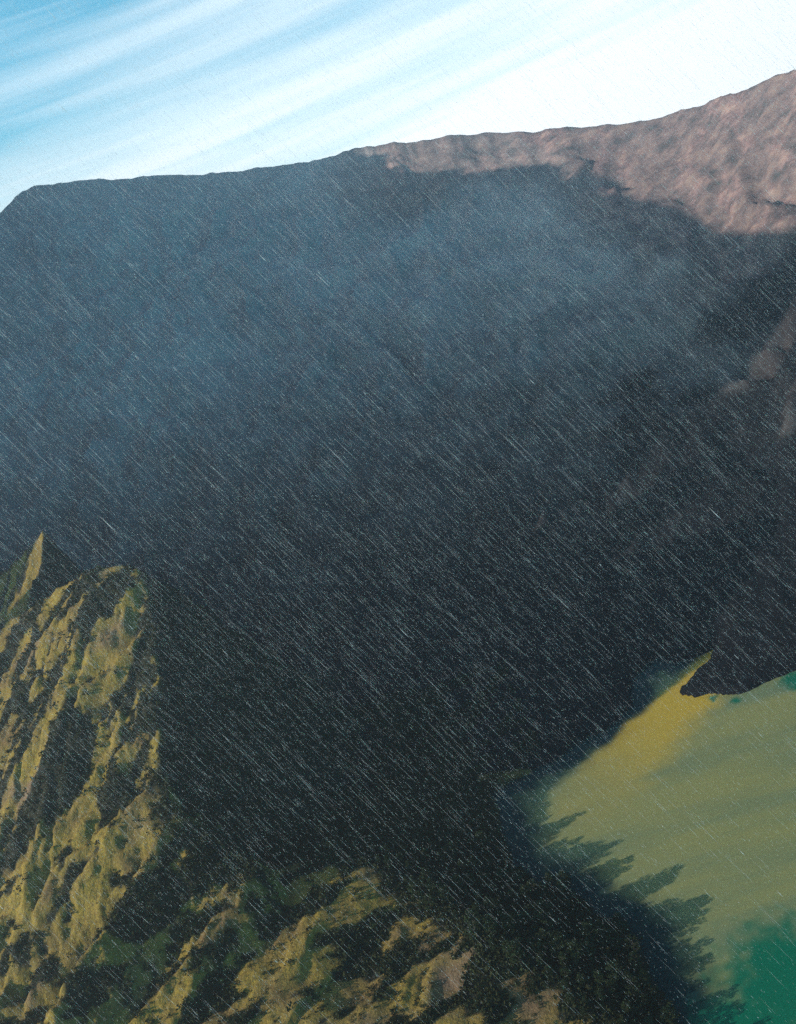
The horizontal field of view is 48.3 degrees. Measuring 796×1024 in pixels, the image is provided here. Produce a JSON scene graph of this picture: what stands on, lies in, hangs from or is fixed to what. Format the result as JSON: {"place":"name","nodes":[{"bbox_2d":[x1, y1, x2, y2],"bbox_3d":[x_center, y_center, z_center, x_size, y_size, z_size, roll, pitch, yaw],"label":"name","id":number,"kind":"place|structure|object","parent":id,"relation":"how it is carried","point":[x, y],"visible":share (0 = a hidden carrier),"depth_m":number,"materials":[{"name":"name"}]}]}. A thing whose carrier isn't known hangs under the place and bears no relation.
{"place":"outdoors","nodes":[
{"label":"outdoors","id":0,"kind":"place"},
{"bbox_2d":[0,530,674,1023],"bbox_3d":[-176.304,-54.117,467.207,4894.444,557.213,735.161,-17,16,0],"label":"hillside","id":1,"kind":"structure","parent":0,"point":[44,566],"depth_m":451.87,"materials":[{"name":"green plant"}]},
{"bbox_2d":[261,850,268,860],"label":"leafy tree","id":2,"kind":"object","parent":1,"relation":"on","point":[263,855],"visible":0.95,"depth_m":458.33,"materials":[{"name":"green plant"}]},
{"bbox_2d":[266,846,278,862],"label":"leafy tree","id":3,"kind":"object","parent":1,"relation":"on","point":[274,855],"visible":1,"depth_m":455.01,"materials":[{"name":"green plant"}]},
{"bbox_2d":[276,844,288,859],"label":"leafy tree","id":4,"kind":"object","parent":1,"relation":"on","point":[284,851],"visible":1,"depth_m":456.31,"materials":[{"name":"green plant"}]},
{"bbox_2d":[322,841,334,857],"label":"leafy tree","id":5,"kind":"object","parent":1,"relation":"on","point":[328,848],"visible":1,"depth_m":442.31,"materials":[{"name":"green plant"}]},
{"bbox_2d":[329,835,342,851],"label":"leafy tree","id":6,"kind":"object","parent":1,"relation":"on","point":[334,840],"visible":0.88,"depth_m":449.35,"materials":[{"name":"green plant"}]},
{"bbox_2d":[0,565,678,1023],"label":"scrub","id":7,"kind":"object","parent":1,"relation":"on","point":[412,823],"visible":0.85,"depth_m":457.71,"materials":[{"name":"green plant"}]},
{"bbox_2d":[351,842,360,854],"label":"leafy tree","id":8,"kind":"object","parent":1,"relation":"on","point":[355,847],"visible":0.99,"depth_m":444.74,"materials":[{"name":"green plant"}]},
{"bbox_2d":[375,855,382,862],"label":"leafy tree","id":9,"kind":"object","parent":1,"relation":"on","point":[377,857],"visible":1,"depth_m":434.61,"materials":[{"name":"green plant"}]},
{"bbox_2d":[378,869,383,877],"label":"leafy tree","id":10,"kind":"object","parent":1,"relation":"on","point":[380,873],"visible":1,"depth_m":424.54,"materials":[{"name":"green plant"}]},
{"bbox_2d":[379,844,390,854],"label":"leafy tree","id":11,"kind":"object","parent":1,"relation":"on","point":[385,847],"visible":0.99,"depth_m":442.60,"materials":[{"name":"green plant"}]},
{"bbox_2d":[383,856,392,869],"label":"leafy tree","id":12,"kind":"object","parent":1,"relation":"on","point":[387,862],"visible":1,"depth_m":430.42,"materials":[{"name":"green plant"}]},
{"bbox_2d":[399,843,408,855],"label":"leafy tree","id":13,"kind":"object","parent":1,"relation":"on","point":[404,849],"visible":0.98,"depth_m":444.25,"materials":[{"name":"green plant"}]},
{"bbox_2d":[403,875,409,884],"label":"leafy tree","id":14,"kind":"object","parent":1,"relation":"on","point":[405,878],"visible":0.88,"depth_m":421.84,"materials":[{"name":"green plant"}]},
{"bbox_2d":[406,876,425,899],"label":"leafy tree","id":15,"kind":"object","parent":1,"relation":"on","point":[413,885],"visible":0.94,"depth_m":411.80,"materials":[{"name":"green plant"}]},
{"bbox_2d":[412,854,420,867],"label":"leafy tree","id":16,"kind":"object","parent":1,"relation":"on","point":[415,860],"visible":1,"depth_m":435.75,"materials":[{"name":"green plant"}]},
{"bbox_2d":[412,850,420,859],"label":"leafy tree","id":17,"kind":"object","parent":1,"relation":"on","point":[415,851],"visible":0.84,"depth_m":441.39,"materials":[{"name":"green plant"}]},
{"bbox_2d":[416,888,428,904],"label":"leafy tree","id":18,"kind":"object","parent":1,"relation":"on","point":[420,893],"visible":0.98,"depth_m":408.16,"materials":[{"name":"green plant"}]},
{"bbox_2d":[417,876,431,894],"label":"leafy tree","id":19,"kind":"object","parent":1,"relation":"on","point":[423,879],"visible":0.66,"depth_m":411.11,"materials":[{"name":"green plant"}]},
{"bbox_2d":[421,867,432,878],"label":"leafy tree","id":20,"kind":"object","parent":1,"relation":"on","point":[424,870],"visible":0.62,"depth_m":421.76,"materials":[{"name":"green plant"}]},
{"bbox_2d":[423,893,434,909],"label":"leafy tree","id":21,"kind":"object","parent":1,"relation":"on","point":[432,902],"visible":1,"depth_m":404.84,"materials":[{"name":"green plant"}]},
{"bbox_2d":[429,846,437,858],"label":"leafy tree","id":22,"kind":"object","parent":1,"relation":"on","point":[432,849],"visible":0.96,"depth_m":443.46,"materials":[{"name":"green plant"}]},
{"bbox_2d":[434,849,449,865],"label":"leafy tree","id":23,"kind":"object","parent":1,"relation":"on","point":[442,856],"visible":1,"depth_m":437.93,"materials":[{"name":"green plant"}]},
{"bbox_2d":[440,872,445,882],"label":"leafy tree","id":24,"kind":"object","parent":1,"relation":"on","point":[442,874],"visible":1,"depth_m":423.71,"materials":[{"name":"green plant"}]},
{"bbox_2d":[437,883,451,902],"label":"leafy tree","id":25,"kind":"object","parent":1,"relation":"on","point":[442,892],"visible":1,"depth_m":405.87,"materials":[{"name":"green plant"}]},
{"bbox_2d":[451,909,458,917],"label":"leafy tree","id":26,"kind":"object","parent":1,"relation":"on","point":[455,913],"visible":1,"depth_m":395.94,"materials":[{"name":"green plant"}]},
{"bbox_2d":[451,874,465,892],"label":"leafy tree","id":27,"kind":"object","parent":1,"relation":"on","point":[459,884],"visible":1,"depth_m":413.03,"materials":[{"name":"green plant"}]},
{"bbox_2d":[456,859,466,872],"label":"leafy tree","id":28,"kind":"object","parent":1,"relation":"on","point":[460,862],"visible":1,"depth_m":431.53,"materials":[{"name":"green plant"}]},
{"bbox_2d":[459,850,465,859],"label":"leafy tree","id":29,"kind":"object","parent":1,"relation":"on","point":[462,855],"visible":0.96,"depth_m":442.59,"materials":[{"name":"green plant"}]},
{"bbox_2d":[465,871,476,888],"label":"leafy tree","id":30,"kind":"object","parent":1,"relation":"on","point":[471,877],"visible":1,"depth_m":417.28,"materials":[{"name":"green plant"}]},
{"bbox_2d":[464,908,484,939],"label":"leafy tree","id":31,"kind":"object","parent":1,"relation":"on","point":[472,925],"visible":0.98,"depth_m":377.50,"materials":[{"name":"green plant"}]},
{"bbox_2d":[471,901,481,912],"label":"leafy tree","id":32,"kind":"object","parent":1,"relation":"on","point":[476,906],"visible":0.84,"depth_m":396.78,"materials":[{"name":"green plant"}]},
{"bbox_2d":[473,889,481,900],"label":"leafy tree","id":33,"kind":"object","parent":1,"relation":"on","point":[478,896],"visible":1,"depth_m":410.01,"materials":[{"name":"green plant"}]},
{"bbox_2d":[475,830,489,853],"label":"leafy tree","id":34,"kind":"object","parent":1,"relation":"on","point":[481,836],"visible":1,"depth_m":447.21,"materials":[{"name":"green plant"}]},
{"bbox_2d":[477,871,490,889],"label":"leafy tree","id":35,"kind":"object","parent":1,"relation":"on","point":[483,878],"visible":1,"depth_m":418.32,"materials":[{"name":"green plant"}]},
{"bbox_2d":[482,896,492,909],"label":"leafy tree","id":36,"kind":"object","parent":1,"relation":"on","point":[486,900],"visible":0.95,"depth_m":401.66,"materials":[{"name":"green plant"}]},
{"bbox_2d":[482,915,499,938],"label":"leafy tree","id":37,"kind":"object","parent":1,"relation":"on","point":[487,928],"visible":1,"depth_m":376.80,"materials":[{"name":"green plant"}]},
{"bbox_2d":[486,912,497,923],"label":"leafy tree","id":38,"kind":"object","parent":1,"relation":"on","point":[492,917],"visible":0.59,"depth_m":386.29,"materials":[{"name":"green plant"}]},
{"bbox_2d":[489,883,497,895],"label":"leafy tree","id":39,"kind":"object","parent":1,"relation":"on","point":[491,887],"visible":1,"depth_m":413.96,"materials":[{"name":"green plant"}]},
{"bbox_2d":[495,844,502,855],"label":"leafy tree","id":40,"kind":"object","parent":1,"relation":"on","point":[498,850],"visible":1,"depth_m":446.52,"materials":[{"name":"green plant"}]},
{"bbox_2d":[498,934,505,943],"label":"leafy tree","id":41,"kind":"object","parent":1,"relation":"on","point":[503,938],"visible":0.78,"depth_m":375.52,"materials":[{"name":"green plant"}]},
{"bbox_2d":[495,867,510,886],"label":"leafy tree","id":42,"kind":"object","parent":1,"relation":"on","point":[500,873],"visible":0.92,"depth_m":422.38,"materials":[{"name":"green plant"}]},
{"bbox_2d":[500,880,508,891],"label":"leafy tree","id":43,"kind":"object","parent":1,"relation":"on","point":[504,884],"visible":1,"depth_m":417.19,"materials":[{"name":"green plant"}]},
{"bbox_2d":[500,838,508,849],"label":"leafy tree","id":44,"kind":"object","parent":1,"relation":"on","point":[504,845],"visible":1,"depth_m":450.81,"materials":[{"name":"green plant"}]},
{"bbox_2d":[502,853,509,865],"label":"leafy tree","id":45,"kind":"object","parent":1,"relation":"on","point":[505,860],"visible":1,"depth_m":439.41,"materials":[{"name":"green plant"}]},
{"bbox_2d":[507,889,518,901],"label":"leafy tree","id":46,"kind":"object","parent":1,"relation":"on","point":[514,895],"visible":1,"depth_m":407.19,"materials":[{"name":"green plant"}]},
{"bbox_2d":[504,867,523,886],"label":"leafy tree","id":47,"kind":"object","parent":1,"relation":"on","point":[518,878],"visible":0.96,"depth_m":421.72,"materials":[{"name":"green plant"}]},
{"bbox_2d":[504,939,524,963],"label":"leafy tree","id":48,"kind":"object","parent":1,"relation":"on","point":[513,946],"visible":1,"depth_m":363.69,"materials":[{"name":"green plant"}]},
{"bbox_2d":[511,903,517,910],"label":"leafy tree","id":49,"kind":"object","parent":1,"relation":"on","point":[515,906],"visible":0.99,"depth_m":399.33,"materials":[{"name":"green plant"}]},
{"bbox_2d":[518,884,531,901],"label":"leafy tree","id":50,"kind":"object","parent":1,"relation":"on","point":[524,890],"visible":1,"depth_m":406.48,"materials":[{"name":"green plant"}]},
{"bbox_2d":[526,878,540,896],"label":"leafy tree","id":51,"kind":"object","parent":1,"relation":"on","point":[532,881],"visible":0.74,"depth_m":413.30,"materials":[{"name":"green plant"}]},
{"bbox_2d":[536,953,543,965],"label":"leafy tree","id":52,"kind":"object","parent":1,"relation":"on","point":[537,958],"visible":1,"depth_m":362.71,"materials":[{"name":"green plant"}]},
{"bbox_2d":[533,899,553,925],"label":"leafy tree","id":53,"kind":"object","parent":1,"relation":"on","point":[541,911],"visible":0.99,"depth_m":385.60,"materials":[{"name":"green plant"}]},
{"bbox_2d":[535,928,552,946],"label":"leafy tree","id":54,"kind":"object","parent":1,"relation":"on","point":[543,934],"visible":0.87,"depth_m":372.09,"materials":[{"name":"green plant"}]},
{"bbox_2d":[545,964,553,976],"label":"leafy tree","id":55,"kind":"object","parent":1,"relation":"on","point":[549,971],"visible":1,"depth_m":357.22,"materials":[{"name":"green plant"}]},
{"bbox_2d":[543,871,556,889],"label":"leafy tree","id":56,"kind":"object","parent":1,"relation":"on","point":[549,879],"visible":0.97,"depth_m":414.45,"materials":[{"name":"green plant"}]},
{"bbox_2d":[552,916,560,926],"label":"leafy tree","id":57,"kind":"object","parent":1,"relation":"on","point":[557,919],"visible":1,"depth_m":387.60,"materials":[{"name":"green plant"}]},
{"bbox_2d":[546,930,568,957],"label":"leafy tree","id":58,"kind":"object","parent":1,"relation":"on","point":[557,937],"visible":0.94,"depth_m":365.88,"materials":[{"name":"green plant"}]},
{"bbox_2d":[556,905,563,916],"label":"leafy tree","id":59,"kind":"object","parent":1,"relation":"on","point":[559,909],"visible":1,"depth_m":394.97,"materials":[{"name":"green plant"}]},
{"bbox_2d":[556,879,566,896],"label":"leafy tree","id":60,"kind":"object","parent":1,"relation":"on","point":[561,887],"visible":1,"depth_m":407.86,"materials":[{"name":"green plant"}]},
{"bbox_2d":[553,869,571,889],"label":"leafy tree","id":61,"kind":"object","parent":1,"relation":"on","point":[566,879],"visible":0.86,"depth_m":412.71,"materials":[{"name":"green plant"}]},
{"bbox_2d":[558,951,568,966],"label":"leafy tree","id":62,"kind":"object","parent":1,"relation":"on","point":[561,961],"visible":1,"depth_m":361.21,"materials":[{"name":"green plant"}]},
{"bbox_2d":[559,979,569,990],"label":"leafy tree","id":63,"kind":"object","parent":1,"relation":"on","point":[563,984],"visible":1,"depth_m":350.54,"materials":[{"name":"green plant"}]},
{"bbox_2d":[558,965,571,978],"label":"leafy tree","id":64,"kind":"object","parent":1,"relation":"on","point":[564,970],"visible":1,"depth_m":356.77,"materials":[{"name":"green plant"}]},
{"bbox_2d":[565,992,574,1004],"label":"leafy tree","id":65,"kind":"object","parent":1,"relation":"on","point":[569,998],"visible":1,"depth_m":344.89,"materials":[{"name":"green plant"}]},
{"bbox_2d":[566,939,583,963],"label":"leafy tree","id":66,"kind":"object","parent":1,"relation":"on","point":[579,954],"visible":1,"depth_m":362.57,"materials":[{"name":"green plant"}]},
{"bbox_2d":[571,938,580,950],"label":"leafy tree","id":67,"kind":"object","parent":1,"relation":"on","point":[577,944],"visible":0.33,"depth_m":368.65,"materials":[{"name":"green plant"}]},
{"bbox_2d":[576,973,584,987],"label":"leafy tree","id":68,"kind":"object","parent":1,"relation":"on","point":[582,980],"visible":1,"depth_m":351.59,"materials":[{"name":"green plant"}]},
{"bbox_2d":[580,921,599,948],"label":"leafy tree","id":69,"kind":"object","parent":1,"relation":"on","point":[586,931],"visible":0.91,"depth_m":370.66,"materials":[{"name":"green plant"}]},
{"bbox_2d":[592,969,603,985],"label":"leafy tree","id":70,"kind":"object","parent":1,"relation":"on","point":[600,977],"visible":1,"depth_m":351.90,"materials":[{"name":"green plant"}]},
{"bbox_2d":[593,985,605,1000],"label":"leafy tree","id":71,"kind":"object","parent":1,"relation":"on","point":[602,992],"visible":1,"depth_m":344.76,"materials":[{"name":"green plant"}]},
{"bbox_2d":[604,960,621,982],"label":"leafy tree","id":72,"kind":"object","parent":1,"relation":"on","point":[613,973],"visible":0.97,"depth_m":352.52,"materials":[{"name":"green plant"}]},
{"bbox_2d":[611,912,622,924],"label":"leafy tree","id":73,"kind":"object","parent":1,"relation":"on","point":[616,916],"visible":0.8,"depth_m":385.15,"materials":[{"name":"green plant"}]},
{"bbox_2d":[621,1000,631,1013],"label":"leafy tree","id":74,"kind":"object","parent":1,"relation":"on","point":[627,1007],"visible":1,"depth_m":338.15,"materials":[{"name":"green plant"}]},
{"bbox_2d":[623,969,630,981],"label":"leafy tree","id":75,"kind":"object","parent":1,"relation":"on","point":[627,971],"visible":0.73,"depth_m":353.01,"materials":[{"name":"green plant"}]},
{"bbox_2d":[620,973,641,995],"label":"leafy tree","id":76,"kind":"object","parent":1,"relation":"on","point":[636,986],"visible":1,"depth_m":347.58,"materials":[{"name":"green plant"}]},
{"bbox_2d":[624,934,641,953],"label":"leafy tree","id":77,"kind":"object","parent":1,"relation":"on","point":[628,939],"visible":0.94,"depth_m":367.12,"materials":[{"name":"green plant"}]},
{"bbox_2d":[628,951,640,965],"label":"leafy tree","id":78,"kind":"object","parent":1,"relation":"on","point":[631,958],"visible":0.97,"depth_m":361.46,"materials":[{"name":"green plant"}]},
{"bbox_2d":[632,962,644,976],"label":"leafy tree","id":79,"kind":"object","parent":1,"relation":"on","point":[635,967],"visible":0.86,"depth_m":356.93,"materials":[{"name":"green plant"}]},
{"bbox_2d":[0,70,795,791],"bbox_3d":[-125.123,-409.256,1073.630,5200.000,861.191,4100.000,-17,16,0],"label":"crater wall","id":80,"kind":"structure","parent":0,"point":[372,422],"depth_m":1018.35,"materials":[{"name":"grey stone"}]},
{"bbox_2d":[0,0,795,211],"label":"sky","id":81,"kind":"structure","parent":0,"point":[90,89],"materials":[{"name":"blue"}]},
{"bbox_2d":[492,650,795,1023],"bbox_3d":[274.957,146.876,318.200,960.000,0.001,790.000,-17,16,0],"label":"lake","id":82,"kind":"structure","parent":0,"point":[659,816],"depth_m":434.93,"materials":[{"name":"liquid"}]}
]}

